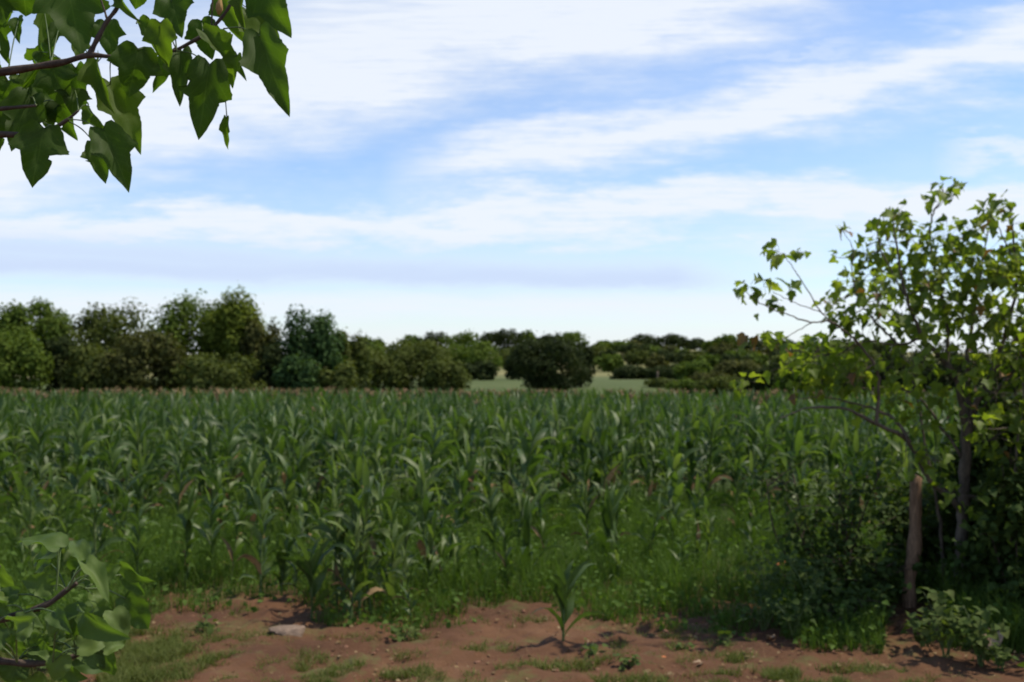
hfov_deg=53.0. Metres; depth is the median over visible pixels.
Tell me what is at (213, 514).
corn plant
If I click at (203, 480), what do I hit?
corn plant
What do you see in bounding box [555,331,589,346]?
ridge tree
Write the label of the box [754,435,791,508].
corn plant
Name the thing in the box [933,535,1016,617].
shrub
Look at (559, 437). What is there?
corn plant
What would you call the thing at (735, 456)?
corn plant
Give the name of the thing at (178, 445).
corn plant
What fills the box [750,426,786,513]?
corn plant
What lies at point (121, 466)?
corn plant
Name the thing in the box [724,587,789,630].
leafy weed
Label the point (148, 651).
short grass
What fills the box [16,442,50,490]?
corn plant
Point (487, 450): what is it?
corn plant
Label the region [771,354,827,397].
leafy bush
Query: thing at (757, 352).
slope tree
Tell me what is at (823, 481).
corn plant
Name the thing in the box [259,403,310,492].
corn plant
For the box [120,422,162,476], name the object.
corn plant
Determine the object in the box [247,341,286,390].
leafy bush
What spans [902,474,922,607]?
fence post
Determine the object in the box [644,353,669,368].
slope tree
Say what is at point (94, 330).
broadleaf tree
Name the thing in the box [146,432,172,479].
corn plant
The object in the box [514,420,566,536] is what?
corn plant
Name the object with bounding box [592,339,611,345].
ridge tree
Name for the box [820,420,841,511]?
corn plant
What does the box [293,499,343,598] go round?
corn plant
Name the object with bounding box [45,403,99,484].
corn plant
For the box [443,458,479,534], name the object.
corn plant
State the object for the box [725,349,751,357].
slope tree
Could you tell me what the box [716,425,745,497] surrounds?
corn plant
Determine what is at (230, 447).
corn plant
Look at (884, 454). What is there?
corn plant
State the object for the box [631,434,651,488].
corn plant
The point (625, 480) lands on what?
corn plant
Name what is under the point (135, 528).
corn plant
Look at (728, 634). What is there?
leafy weed
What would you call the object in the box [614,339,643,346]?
slope tree
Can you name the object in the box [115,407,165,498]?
corn plant
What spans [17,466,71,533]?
corn plant
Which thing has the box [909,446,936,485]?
corn plant
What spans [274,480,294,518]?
corn plant
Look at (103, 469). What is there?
corn plant
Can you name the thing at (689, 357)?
slope tree
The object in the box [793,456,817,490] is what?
corn plant
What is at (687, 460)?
corn plant
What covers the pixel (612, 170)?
sky
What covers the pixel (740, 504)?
corn plant
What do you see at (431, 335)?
ridge tree
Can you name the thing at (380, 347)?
slope tree
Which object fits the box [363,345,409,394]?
leafy bush
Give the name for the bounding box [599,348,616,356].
slope tree
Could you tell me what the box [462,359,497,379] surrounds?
leafy bush
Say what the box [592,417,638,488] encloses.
corn plant
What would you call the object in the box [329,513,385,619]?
corn plant
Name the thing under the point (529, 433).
corn plant
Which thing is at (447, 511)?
corn plant
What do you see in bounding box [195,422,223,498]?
corn plant
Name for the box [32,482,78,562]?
corn plant
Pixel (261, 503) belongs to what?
corn plant
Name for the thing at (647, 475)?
corn plant
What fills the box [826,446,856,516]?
corn plant
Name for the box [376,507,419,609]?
corn plant
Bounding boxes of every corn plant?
[0,410,25,503]
[0,418,23,493]
[0,440,18,486]
[0,447,16,505]
[0,449,26,516]
[0,458,40,549]
[1,427,29,491]
[1,480,62,570]
[7,425,26,479]
[14,407,66,498]
[15,540,35,582]
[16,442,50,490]
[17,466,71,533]
[22,436,56,518]
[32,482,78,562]
[41,466,60,504]
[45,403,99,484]
[49,432,73,493]
[49,504,85,575]
[54,414,111,532]
[55,432,85,501]
[57,465,92,509]
[66,438,90,498]
[67,483,128,587]
[77,441,109,506]
[83,487,123,561]
[85,437,137,534]
[86,437,131,524]
[86,451,149,551]
[88,398,120,489]
[88,444,112,502]
[89,435,123,491]
[91,413,124,494]
[99,425,123,510]
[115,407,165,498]
[116,409,168,496]
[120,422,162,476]
[120,439,133,491]
[120,446,164,526]
[120,503,162,572]
[121,458,157,526]
[127,431,171,513]
[127,454,169,518]
[136,424,172,509]
[143,440,166,511]
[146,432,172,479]
[151,424,180,498]
[153,416,199,478]
[155,423,200,523]
[161,438,168,477]
[166,439,199,506]
[167,418,192,484]
[173,513,197,546]
[175,484,204,590]
[176,454,203,508]
[179,427,212,501]
[181,395,237,471]
[185,444,238,527]
[187,486,230,575]
[189,431,220,494]
[190,425,227,472]
[192,392,252,505]
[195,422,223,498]
[205,431,245,509]
[206,451,234,514]
[206,462,242,539]
[213,420,257,496]
[214,488,256,586]
[218,413,251,492]
[229,458,263,532]
[232,475,290,596]
[237,439,262,478]
[237,448,275,549]
[238,440,278,494]
[239,405,280,497]
[242,403,278,487]
[242,447,271,560]
[257,434,276,494]
[257,448,285,509]
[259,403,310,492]
[260,406,292,484]
[260,432,286,486]
[261,436,279,496]
[266,440,308,537]
[268,493,276,536]
[272,404,320,510]
[273,502,319,594]
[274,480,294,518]
[288,465,319,543]
[291,444,324,506]
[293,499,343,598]
[302,425,329,505]
[308,399,340,492]
[309,418,331,500]
[309,483,351,606]
[309,487,362,612]
[313,408,345,491]
[314,452,352,525]
[319,458,354,542]
[319,458,397,618]
[320,448,339,482]
[322,477,381,614]
[323,428,356,510]
[324,467,345,505]
[325,422,344,486]
[327,408,359,487]
[328,453,348,502]
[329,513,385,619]
[335,462,353,492]
[340,417,382,518]
[344,489,389,606]
[348,445,373,532]
[349,419,390,487]
[350,428,406,522]
[350,455,415,599]
[351,404,401,503]
[358,408,392,454]
[359,483,413,598]
[361,453,381,510]
[364,408,398,482]
[367,499,418,609]
[369,419,408,515]
[369,468,400,496]
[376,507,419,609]
[387,427,416,500]
[387,542,427,622]
[388,445,411,494]
[393,413,427,509]
[395,407,458,523]
[400,451,445,553]
[401,446,418,503]
[408,453,434,584]
[410,421,458,515]
[413,507,455,596]
[418,440,427,461]
[421,480,466,585]
[425,427,450,509]
[430,405,476,506]
[435,453,468,533]
[435,512,467,569]
[438,439,477,515]
[443,406,489,510]
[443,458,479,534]
[444,424,480,535]
[463,400,487,488]
[468,472,508,567]
[469,527,488,583]
[470,445,493,522]
[470,453,495,524]
[472,431,494,505]
[474,409,503,487]
[481,414,517,508]
[490,417,525,514]
[491,432,509,498]
[492,514,518,588]
[497,404,559,543]
[501,432,521,490]
[509,452,547,533]
[510,433,544,524]
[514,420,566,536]
[518,475,562,561]
[520,403,584,503]
[521,409,562,489]
[521,410,549,482]
[538,448,572,518]
[545,398,563,503]
[549,419,576,496]
[559,410,587,498]
[561,445,582,501]
[566,480,603,551]
[568,445,581,484]
[569,458,600,520]
[573,428,615,495]
[574,405,622,505]
[574,411,617,510]
[576,397,597,509]
[577,420,607,492]
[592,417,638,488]
[598,480,635,540]
[606,523,622,583]
[607,393,651,484]
[609,400,635,490]
[613,445,632,532]
[628,429,650,493]
[629,494,671,563]
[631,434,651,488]
[633,444,660,504]
[635,429,664,491]
[646,427,703,547]
[648,433,664,494]
[650,438,690,512]
[651,468,683,531]
[655,448,685,484]
[658,407,690,490]
[667,529,691,574]
[669,392,719,475]
[680,430,711,492]
[682,405,735,500]
[683,473,725,556]
[684,406,705,512]
[694,495,719,559]
[697,407,729,495]
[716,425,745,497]
[716,456,749,527]
[721,425,749,500]
[724,437,760,496]
[726,416,762,503]
[731,405,784,498]
[735,451,778,534]
[738,407,785,527]
[738,499,764,571]
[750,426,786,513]
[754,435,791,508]
[759,407,826,519]
[760,408,793,493]
[768,414,803,484]
[778,408,829,542]
[784,434,823,482]
[791,417,822,466]
[793,417,826,509]
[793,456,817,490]
[808,439,835,501]
[815,440,846,493]
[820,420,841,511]
[820,423,844,478]
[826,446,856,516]
[833,418,875,496]
[835,439,853,501]
[836,430,894,531]
[841,443,885,522]
[847,436,864,466]
[862,436,887,504]
[865,427,897,492]
[868,408,912,496]
[870,429,898,492]
[883,404,927,474]
[888,405,913,466]
[890,415,924,489]
[903,410,959,512]
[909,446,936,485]
[912,406,949,494]
[918,402,951,480]
[926,407,955,482]
[940,395,960,476]
[942,404,956,448]
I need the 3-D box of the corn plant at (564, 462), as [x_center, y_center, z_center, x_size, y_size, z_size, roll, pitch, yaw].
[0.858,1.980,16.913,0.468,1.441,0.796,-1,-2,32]
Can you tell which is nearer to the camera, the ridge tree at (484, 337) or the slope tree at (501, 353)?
the slope tree at (501, 353)
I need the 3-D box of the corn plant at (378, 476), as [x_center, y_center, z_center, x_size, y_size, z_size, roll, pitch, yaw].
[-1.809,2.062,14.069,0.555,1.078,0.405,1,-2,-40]
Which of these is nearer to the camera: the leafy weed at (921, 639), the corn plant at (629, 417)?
the leafy weed at (921, 639)
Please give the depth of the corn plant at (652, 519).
11.02 m
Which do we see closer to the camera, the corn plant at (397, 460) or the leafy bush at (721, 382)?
the corn plant at (397, 460)
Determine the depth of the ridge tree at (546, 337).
336.38 m
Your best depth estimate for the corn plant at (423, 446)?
16.64 m
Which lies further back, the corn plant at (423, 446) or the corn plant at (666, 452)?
the corn plant at (423, 446)
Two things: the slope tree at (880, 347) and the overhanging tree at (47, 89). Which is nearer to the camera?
the overhanging tree at (47, 89)
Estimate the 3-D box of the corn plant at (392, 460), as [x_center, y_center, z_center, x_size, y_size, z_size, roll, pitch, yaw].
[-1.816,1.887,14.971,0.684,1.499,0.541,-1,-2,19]
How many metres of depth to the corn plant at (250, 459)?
14.05 m
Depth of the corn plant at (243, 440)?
16.43 m
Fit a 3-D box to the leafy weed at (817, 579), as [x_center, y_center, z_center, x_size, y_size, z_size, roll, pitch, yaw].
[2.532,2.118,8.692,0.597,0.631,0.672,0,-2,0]
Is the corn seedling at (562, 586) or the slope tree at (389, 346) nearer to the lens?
the corn seedling at (562, 586)
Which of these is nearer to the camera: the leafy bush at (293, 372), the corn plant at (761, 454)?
the corn plant at (761, 454)
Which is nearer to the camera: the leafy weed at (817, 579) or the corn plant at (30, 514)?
the leafy weed at (817, 579)
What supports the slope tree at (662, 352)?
on the ground at (546, 640)
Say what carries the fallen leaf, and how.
on the ground at (546, 640)
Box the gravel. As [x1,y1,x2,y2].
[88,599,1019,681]
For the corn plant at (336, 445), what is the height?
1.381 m
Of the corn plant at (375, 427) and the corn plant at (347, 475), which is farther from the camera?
the corn plant at (375, 427)
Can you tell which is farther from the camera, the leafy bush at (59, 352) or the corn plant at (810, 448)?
the leafy bush at (59, 352)
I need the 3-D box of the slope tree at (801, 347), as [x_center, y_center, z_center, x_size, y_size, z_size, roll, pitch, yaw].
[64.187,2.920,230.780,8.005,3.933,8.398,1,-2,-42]
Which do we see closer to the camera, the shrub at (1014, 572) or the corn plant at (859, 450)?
the shrub at (1014, 572)
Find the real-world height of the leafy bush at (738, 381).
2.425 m
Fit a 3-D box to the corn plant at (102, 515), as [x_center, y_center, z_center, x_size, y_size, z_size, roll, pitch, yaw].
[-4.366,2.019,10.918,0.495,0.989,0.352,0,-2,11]
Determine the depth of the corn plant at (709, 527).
11.23 m
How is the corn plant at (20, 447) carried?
on the ground at (546, 640)
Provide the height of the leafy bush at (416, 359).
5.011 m
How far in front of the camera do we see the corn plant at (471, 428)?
15.37 m
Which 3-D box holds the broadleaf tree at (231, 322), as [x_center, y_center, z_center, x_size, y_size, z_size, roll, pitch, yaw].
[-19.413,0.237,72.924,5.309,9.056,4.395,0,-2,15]
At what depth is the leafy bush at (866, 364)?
59.26 m
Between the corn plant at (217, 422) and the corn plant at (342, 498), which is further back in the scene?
the corn plant at (217, 422)
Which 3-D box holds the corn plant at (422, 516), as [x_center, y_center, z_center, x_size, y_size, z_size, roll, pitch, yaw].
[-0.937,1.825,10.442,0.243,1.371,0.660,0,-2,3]
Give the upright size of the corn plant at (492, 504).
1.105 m
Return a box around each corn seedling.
[261,533,305,593]
[270,535,349,620]
[453,525,469,586]
[520,488,564,581]
[531,557,608,640]
[587,479,650,561]
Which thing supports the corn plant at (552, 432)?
on the ground at (546, 640)
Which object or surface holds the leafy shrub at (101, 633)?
on the ground at (546, 640)
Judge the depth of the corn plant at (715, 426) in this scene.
15.44 m
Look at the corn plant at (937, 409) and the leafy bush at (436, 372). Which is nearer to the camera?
the corn plant at (937, 409)
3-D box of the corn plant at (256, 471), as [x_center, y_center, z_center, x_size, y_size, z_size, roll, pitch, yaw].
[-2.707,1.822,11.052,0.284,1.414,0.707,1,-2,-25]
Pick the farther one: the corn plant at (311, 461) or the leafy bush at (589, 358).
the leafy bush at (589, 358)
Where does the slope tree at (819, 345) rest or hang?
on the ground at (546, 640)
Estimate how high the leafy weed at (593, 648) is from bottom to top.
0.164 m
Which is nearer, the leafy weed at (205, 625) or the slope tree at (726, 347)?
the leafy weed at (205, 625)
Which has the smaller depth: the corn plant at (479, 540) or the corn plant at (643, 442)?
the corn plant at (479, 540)
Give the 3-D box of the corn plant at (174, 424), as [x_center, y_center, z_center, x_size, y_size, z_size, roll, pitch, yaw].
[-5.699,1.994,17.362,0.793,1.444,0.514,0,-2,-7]
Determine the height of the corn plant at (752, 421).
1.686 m
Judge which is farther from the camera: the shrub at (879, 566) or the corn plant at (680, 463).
the corn plant at (680, 463)
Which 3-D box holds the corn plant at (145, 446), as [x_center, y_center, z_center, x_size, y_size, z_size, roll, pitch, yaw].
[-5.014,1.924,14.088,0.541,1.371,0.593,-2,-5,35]
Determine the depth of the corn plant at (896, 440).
16.09 m
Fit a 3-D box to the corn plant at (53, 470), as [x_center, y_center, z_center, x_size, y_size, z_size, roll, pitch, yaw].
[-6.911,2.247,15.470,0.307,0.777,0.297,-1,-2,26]
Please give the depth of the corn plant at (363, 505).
9.04 m
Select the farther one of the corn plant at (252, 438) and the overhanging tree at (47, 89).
the corn plant at (252, 438)
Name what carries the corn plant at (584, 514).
on the ground at (546, 640)
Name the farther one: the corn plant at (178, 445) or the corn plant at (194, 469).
the corn plant at (178, 445)
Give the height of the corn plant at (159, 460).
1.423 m
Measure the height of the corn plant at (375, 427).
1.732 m
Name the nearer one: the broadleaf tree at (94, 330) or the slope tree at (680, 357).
the broadleaf tree at (94, 330)
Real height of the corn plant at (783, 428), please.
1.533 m
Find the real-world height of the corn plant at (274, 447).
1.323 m
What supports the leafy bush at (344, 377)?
on the ground at (546, 640)
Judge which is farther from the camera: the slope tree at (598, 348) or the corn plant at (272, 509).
the slope tree at (598, 348)
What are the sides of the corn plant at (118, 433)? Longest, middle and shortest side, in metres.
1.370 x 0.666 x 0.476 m
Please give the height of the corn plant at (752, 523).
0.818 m
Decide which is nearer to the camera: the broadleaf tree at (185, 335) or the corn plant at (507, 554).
the corn plant at (507, 554)
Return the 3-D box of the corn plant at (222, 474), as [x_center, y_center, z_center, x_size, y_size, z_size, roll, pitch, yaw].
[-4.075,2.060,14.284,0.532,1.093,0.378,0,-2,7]
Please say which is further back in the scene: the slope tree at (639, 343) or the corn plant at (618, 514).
the slope tree at (639, 343)
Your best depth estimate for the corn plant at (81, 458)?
13.37 m
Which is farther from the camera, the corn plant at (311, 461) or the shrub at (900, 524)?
the corn plant at (311, 461)
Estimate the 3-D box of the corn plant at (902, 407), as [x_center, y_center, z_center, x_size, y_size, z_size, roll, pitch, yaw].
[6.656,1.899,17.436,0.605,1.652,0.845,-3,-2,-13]
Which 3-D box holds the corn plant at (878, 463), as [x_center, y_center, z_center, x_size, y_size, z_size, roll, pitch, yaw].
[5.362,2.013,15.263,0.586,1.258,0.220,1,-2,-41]
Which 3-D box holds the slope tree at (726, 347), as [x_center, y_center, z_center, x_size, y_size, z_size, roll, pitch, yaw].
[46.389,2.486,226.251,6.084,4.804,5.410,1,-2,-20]
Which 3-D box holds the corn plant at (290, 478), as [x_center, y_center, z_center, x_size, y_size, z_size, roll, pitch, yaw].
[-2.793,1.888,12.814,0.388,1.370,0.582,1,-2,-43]
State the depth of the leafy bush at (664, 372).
114.76 m
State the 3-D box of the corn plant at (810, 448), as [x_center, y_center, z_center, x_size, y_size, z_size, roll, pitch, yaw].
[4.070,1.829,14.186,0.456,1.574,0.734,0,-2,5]
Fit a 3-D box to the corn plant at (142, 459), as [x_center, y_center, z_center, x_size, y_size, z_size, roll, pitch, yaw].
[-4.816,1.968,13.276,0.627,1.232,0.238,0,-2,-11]
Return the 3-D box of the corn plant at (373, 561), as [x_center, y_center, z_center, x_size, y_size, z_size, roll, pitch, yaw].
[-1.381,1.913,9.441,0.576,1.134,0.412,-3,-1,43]
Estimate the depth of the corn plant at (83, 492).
16.05 m
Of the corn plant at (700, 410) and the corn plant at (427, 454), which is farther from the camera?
the corn plant at (700, 410)
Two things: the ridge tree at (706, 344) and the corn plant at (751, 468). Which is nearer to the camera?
the corn plant at (751, 468)
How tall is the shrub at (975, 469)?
1.975 m
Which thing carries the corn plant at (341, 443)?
on the ground at (546, 640)
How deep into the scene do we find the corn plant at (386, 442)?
16.50 m
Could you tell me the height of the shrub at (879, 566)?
0.898 m
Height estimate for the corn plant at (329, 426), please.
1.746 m
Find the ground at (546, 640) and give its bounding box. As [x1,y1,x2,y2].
[0,350,1023,681]
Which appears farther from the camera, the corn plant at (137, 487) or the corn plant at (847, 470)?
the corn plant at (847, 470)
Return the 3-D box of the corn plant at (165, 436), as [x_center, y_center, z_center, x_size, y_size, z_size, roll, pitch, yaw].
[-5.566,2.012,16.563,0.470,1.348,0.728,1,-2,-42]
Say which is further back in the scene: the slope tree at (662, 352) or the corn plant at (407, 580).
the slope tree at (662, 352)
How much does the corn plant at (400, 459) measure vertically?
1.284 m
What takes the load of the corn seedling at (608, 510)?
on the ground at (546, 640)
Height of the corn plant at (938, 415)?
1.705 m
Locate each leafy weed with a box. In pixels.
[24,628,75,671]
[85,601,94,612]
[189,614,221,633]
[379,622,421,641]
[580,638,607,655]
[613,653,640,669]
[673,639,694,650]
[718,630,733,645]
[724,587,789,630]
[737,542,810,614]
[761,583,820,637]
[772,552,851,618]
[900,611,944,646]
[907,582,975,657]
[943,597,1009,666]
[983,645,1023,670]
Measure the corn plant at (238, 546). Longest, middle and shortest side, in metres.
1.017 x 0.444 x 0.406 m
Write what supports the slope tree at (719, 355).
on the ground at (546, 640)
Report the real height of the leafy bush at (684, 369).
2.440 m
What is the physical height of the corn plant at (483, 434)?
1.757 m
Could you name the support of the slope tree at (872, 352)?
on the ground at (546, 640)
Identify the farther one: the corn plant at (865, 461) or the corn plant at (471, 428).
the corn plant at (471, 428)
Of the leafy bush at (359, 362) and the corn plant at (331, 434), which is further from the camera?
the leafy bush at (359, 362)
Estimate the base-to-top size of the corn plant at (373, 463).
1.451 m
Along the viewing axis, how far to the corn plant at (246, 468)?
12.28 m
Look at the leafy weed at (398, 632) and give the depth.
8.24 m
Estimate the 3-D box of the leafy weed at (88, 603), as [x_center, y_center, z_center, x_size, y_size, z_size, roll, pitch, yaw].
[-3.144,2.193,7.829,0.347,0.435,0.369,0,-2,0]
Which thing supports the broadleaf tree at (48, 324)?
on the ground at (546, 640)
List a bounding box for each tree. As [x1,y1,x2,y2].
[0,0,291,192]
[0,296,79,377]
[64,296,156,385]
[143,288,228,390]
[195,280,270,367]
[235,313,282,390]
[273,304,348,392]
[352,335,371,343]
[367,337,386,350]
[368,342,386,356]
[382,342,409,357]
[398,334,423,347]
[421,330,449,346]
[438,329,478,348]
[440,339,504,370]
[475,331,501,349]
[489,328,524,349]
[491,350,509,364]
[502,346,518,353]
[516,329,535,347]
[535,331,559,348]
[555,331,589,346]
[590,344,612,357]
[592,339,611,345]
[597,353,623,371]
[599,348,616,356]
[600,340,626,352]
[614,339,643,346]
[615,342,651,359]
[624,348,648,364]
[628,333,661,346]
[641,345,660,354]
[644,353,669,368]
[648,349,678,362]
[649,333,689,348]
[658,347,688,352]
[660,344,680,351]
[664,350,693,362]
[673,349,705,362]
[683,350,705,362]
[684,337,705,349]
[693,352,719,372]
[699,340,717,350]
[702,347,722,354]
[707,342,735,353]
[710,353,726,361]
[713,333,737,349]
[719,352,751,363]
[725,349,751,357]
[729,175,1023,594]
[738,339,763,350]
[745,349,764,355]
[748,352,768,366]
[760,344,780,359]
[767,349,801,359]
[769,353,792,365]
[776,346,804,351]
[802,339,831,359]
[814,346,837,358]
[840,340,857,349]
[849,349,879,359]
[872,343,891,353]
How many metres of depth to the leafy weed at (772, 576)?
9.13 m
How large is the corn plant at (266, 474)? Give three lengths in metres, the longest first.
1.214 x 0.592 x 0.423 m
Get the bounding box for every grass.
[0,471,1023,653]
[0,583,1006,681]
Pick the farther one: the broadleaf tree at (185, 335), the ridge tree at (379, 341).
the ridge tree at (379, 341)
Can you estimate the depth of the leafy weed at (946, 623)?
7.69 m
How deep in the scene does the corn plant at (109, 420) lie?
17.35 m
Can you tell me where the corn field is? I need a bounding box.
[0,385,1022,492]
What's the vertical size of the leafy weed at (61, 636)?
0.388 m
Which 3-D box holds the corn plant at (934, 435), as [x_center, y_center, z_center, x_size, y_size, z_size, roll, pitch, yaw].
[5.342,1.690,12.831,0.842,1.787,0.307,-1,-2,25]
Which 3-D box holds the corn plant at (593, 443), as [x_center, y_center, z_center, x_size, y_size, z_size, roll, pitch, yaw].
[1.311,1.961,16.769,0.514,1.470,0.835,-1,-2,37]
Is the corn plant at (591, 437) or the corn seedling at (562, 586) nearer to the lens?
the corn seedling at (562, 586)
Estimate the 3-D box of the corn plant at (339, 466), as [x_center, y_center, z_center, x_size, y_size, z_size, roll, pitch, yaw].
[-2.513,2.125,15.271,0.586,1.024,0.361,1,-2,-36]
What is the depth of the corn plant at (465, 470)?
12.34 m
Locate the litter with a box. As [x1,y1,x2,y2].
[26,601,1023,681]
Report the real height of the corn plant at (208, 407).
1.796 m
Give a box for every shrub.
[0,532,155,681]
[741,426,924,589]
[767,531,943,613]
[778,572,913,636]
[860,461,972,588]
[905,399,1010,559]
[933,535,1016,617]
[950,427,1023,616]
[952,503,1023,617]
[958,366,1023,482]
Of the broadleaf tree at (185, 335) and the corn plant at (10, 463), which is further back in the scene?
the broadleaf tree at (185, 335)
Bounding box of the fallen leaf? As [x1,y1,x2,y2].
[983,628,1003,648]
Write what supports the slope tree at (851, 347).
on the ground at (546, 640)
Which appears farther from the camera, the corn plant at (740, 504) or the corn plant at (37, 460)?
the corn plant at (37, 460)
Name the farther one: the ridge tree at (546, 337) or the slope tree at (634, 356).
the ridge tree at (546, 337)
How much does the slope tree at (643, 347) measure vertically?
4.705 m
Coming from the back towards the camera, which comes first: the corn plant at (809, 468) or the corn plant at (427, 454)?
the corn plant at (809, 468)
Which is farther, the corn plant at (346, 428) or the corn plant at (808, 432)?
the corn plant at (808, 432)
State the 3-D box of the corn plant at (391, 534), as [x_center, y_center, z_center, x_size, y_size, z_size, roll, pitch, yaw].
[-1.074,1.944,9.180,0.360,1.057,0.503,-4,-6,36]
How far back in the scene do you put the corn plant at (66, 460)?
16.56 m
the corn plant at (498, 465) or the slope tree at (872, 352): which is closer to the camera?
the corn plant at (498, 465)
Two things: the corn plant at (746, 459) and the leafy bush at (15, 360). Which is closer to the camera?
the corn plant at (746, 459)
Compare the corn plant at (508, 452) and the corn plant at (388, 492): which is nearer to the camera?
the corn plant at (388, 492)
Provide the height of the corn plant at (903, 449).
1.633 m
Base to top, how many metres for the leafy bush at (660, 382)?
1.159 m
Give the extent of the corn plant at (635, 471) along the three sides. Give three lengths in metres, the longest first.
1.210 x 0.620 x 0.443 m
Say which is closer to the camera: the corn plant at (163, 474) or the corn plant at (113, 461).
the corn plant at (113, 461)
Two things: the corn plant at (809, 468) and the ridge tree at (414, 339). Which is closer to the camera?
the corn plant at (809, 468)
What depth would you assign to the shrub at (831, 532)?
9.78 m
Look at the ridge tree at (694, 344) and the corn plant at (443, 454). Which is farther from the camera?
the ridge tree at (694, 344)
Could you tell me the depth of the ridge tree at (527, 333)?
321.56 m
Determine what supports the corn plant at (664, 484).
on the ground at (546, 640)
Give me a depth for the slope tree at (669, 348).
233.89 m
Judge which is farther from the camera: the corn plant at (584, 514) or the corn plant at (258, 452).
the corn plant at (258, 452)
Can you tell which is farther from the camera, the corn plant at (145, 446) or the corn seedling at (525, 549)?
the corn plant at (145, 446)
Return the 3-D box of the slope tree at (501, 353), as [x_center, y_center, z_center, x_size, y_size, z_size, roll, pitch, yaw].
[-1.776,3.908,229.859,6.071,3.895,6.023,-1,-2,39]
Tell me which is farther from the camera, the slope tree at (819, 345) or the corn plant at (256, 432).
the slope tree at (819, 345)
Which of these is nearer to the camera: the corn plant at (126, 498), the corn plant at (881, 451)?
the corn plant at (126, 498)
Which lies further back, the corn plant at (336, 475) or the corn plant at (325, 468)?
the corn plant at (325, 468)
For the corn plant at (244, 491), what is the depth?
13.09 m
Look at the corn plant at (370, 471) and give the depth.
14.65 m
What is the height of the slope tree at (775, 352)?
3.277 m
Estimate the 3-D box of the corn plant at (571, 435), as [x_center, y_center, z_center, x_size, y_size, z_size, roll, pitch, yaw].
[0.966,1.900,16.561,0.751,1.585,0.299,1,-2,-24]
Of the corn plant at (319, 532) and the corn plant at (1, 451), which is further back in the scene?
the corn plant at (1, 451)
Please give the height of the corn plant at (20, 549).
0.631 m
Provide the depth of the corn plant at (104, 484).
14.14 m
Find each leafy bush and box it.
[0,326,54,392]
[33,330,104,393]
[58,340,130,395]
[91,325,189,395]
[159,351,267,396]
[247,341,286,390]
[271,353,320,393]
[317,360,358,393]
[332,327,373,392]
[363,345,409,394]
[381,338,459,392]
[417,356,471,397]
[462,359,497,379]
[502,351,530,379]
[503,330,593,392]
[570,341,597,386]
[608,365,648,378]
[643,362,679,379]
[643,377,678,387]
[665,377,704,393]
[672,359,712,379]
[688,371,734,384]
[690,374,740,396]
[711,359,761,379]
[729,378,766,390]
[737,361,790,397]
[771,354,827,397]
[821,350,881,401]
[864,346,937,393]
[922,339,1007,396]
[988,337,1023,394]
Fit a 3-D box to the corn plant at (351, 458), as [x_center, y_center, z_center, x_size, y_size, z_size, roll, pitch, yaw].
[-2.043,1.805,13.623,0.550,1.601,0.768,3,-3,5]
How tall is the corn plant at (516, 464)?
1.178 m
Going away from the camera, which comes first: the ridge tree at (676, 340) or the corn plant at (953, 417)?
the corn plant at (953, 417)
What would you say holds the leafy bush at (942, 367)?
on the ground at (546, 640)
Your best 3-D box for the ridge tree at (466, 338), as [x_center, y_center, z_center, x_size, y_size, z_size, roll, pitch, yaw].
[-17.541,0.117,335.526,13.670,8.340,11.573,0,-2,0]
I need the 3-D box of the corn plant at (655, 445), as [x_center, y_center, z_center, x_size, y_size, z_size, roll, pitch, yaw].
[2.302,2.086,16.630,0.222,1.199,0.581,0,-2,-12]
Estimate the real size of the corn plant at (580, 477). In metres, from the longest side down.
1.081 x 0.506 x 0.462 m
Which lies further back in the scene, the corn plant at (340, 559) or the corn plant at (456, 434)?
the corn plant at (456, 434)
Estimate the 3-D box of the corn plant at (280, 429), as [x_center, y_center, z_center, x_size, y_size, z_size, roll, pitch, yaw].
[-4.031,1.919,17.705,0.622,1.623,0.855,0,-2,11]
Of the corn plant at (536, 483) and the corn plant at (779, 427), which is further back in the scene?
the corn plant at (779, 427)
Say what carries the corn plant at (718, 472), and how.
on the ground at (546, 640)
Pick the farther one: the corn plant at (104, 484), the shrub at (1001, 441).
the corn plant at (104, 484)
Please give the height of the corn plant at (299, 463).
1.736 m
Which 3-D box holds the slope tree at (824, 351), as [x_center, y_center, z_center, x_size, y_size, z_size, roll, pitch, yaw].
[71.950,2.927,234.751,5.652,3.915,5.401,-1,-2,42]
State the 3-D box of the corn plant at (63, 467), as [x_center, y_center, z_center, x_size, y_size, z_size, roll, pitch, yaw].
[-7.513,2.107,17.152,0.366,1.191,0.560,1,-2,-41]
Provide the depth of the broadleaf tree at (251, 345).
71.25 m
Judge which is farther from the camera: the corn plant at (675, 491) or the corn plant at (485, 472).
the corn plant at (485, 472)
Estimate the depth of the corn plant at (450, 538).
10.88 m
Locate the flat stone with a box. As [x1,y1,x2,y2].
[268,625,305,636]
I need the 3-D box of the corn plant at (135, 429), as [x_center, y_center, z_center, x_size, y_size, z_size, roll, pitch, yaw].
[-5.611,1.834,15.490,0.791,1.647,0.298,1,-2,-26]
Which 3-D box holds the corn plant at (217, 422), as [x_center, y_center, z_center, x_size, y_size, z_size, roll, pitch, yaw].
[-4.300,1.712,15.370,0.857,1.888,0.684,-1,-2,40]
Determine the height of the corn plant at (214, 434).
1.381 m
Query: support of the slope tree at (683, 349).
on the ground at (546, 640)
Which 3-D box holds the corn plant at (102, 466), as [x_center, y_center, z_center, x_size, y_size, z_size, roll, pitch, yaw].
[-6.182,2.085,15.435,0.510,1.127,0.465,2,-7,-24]
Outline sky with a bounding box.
[0,0,1023,353]
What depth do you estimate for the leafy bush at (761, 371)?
71.31 m

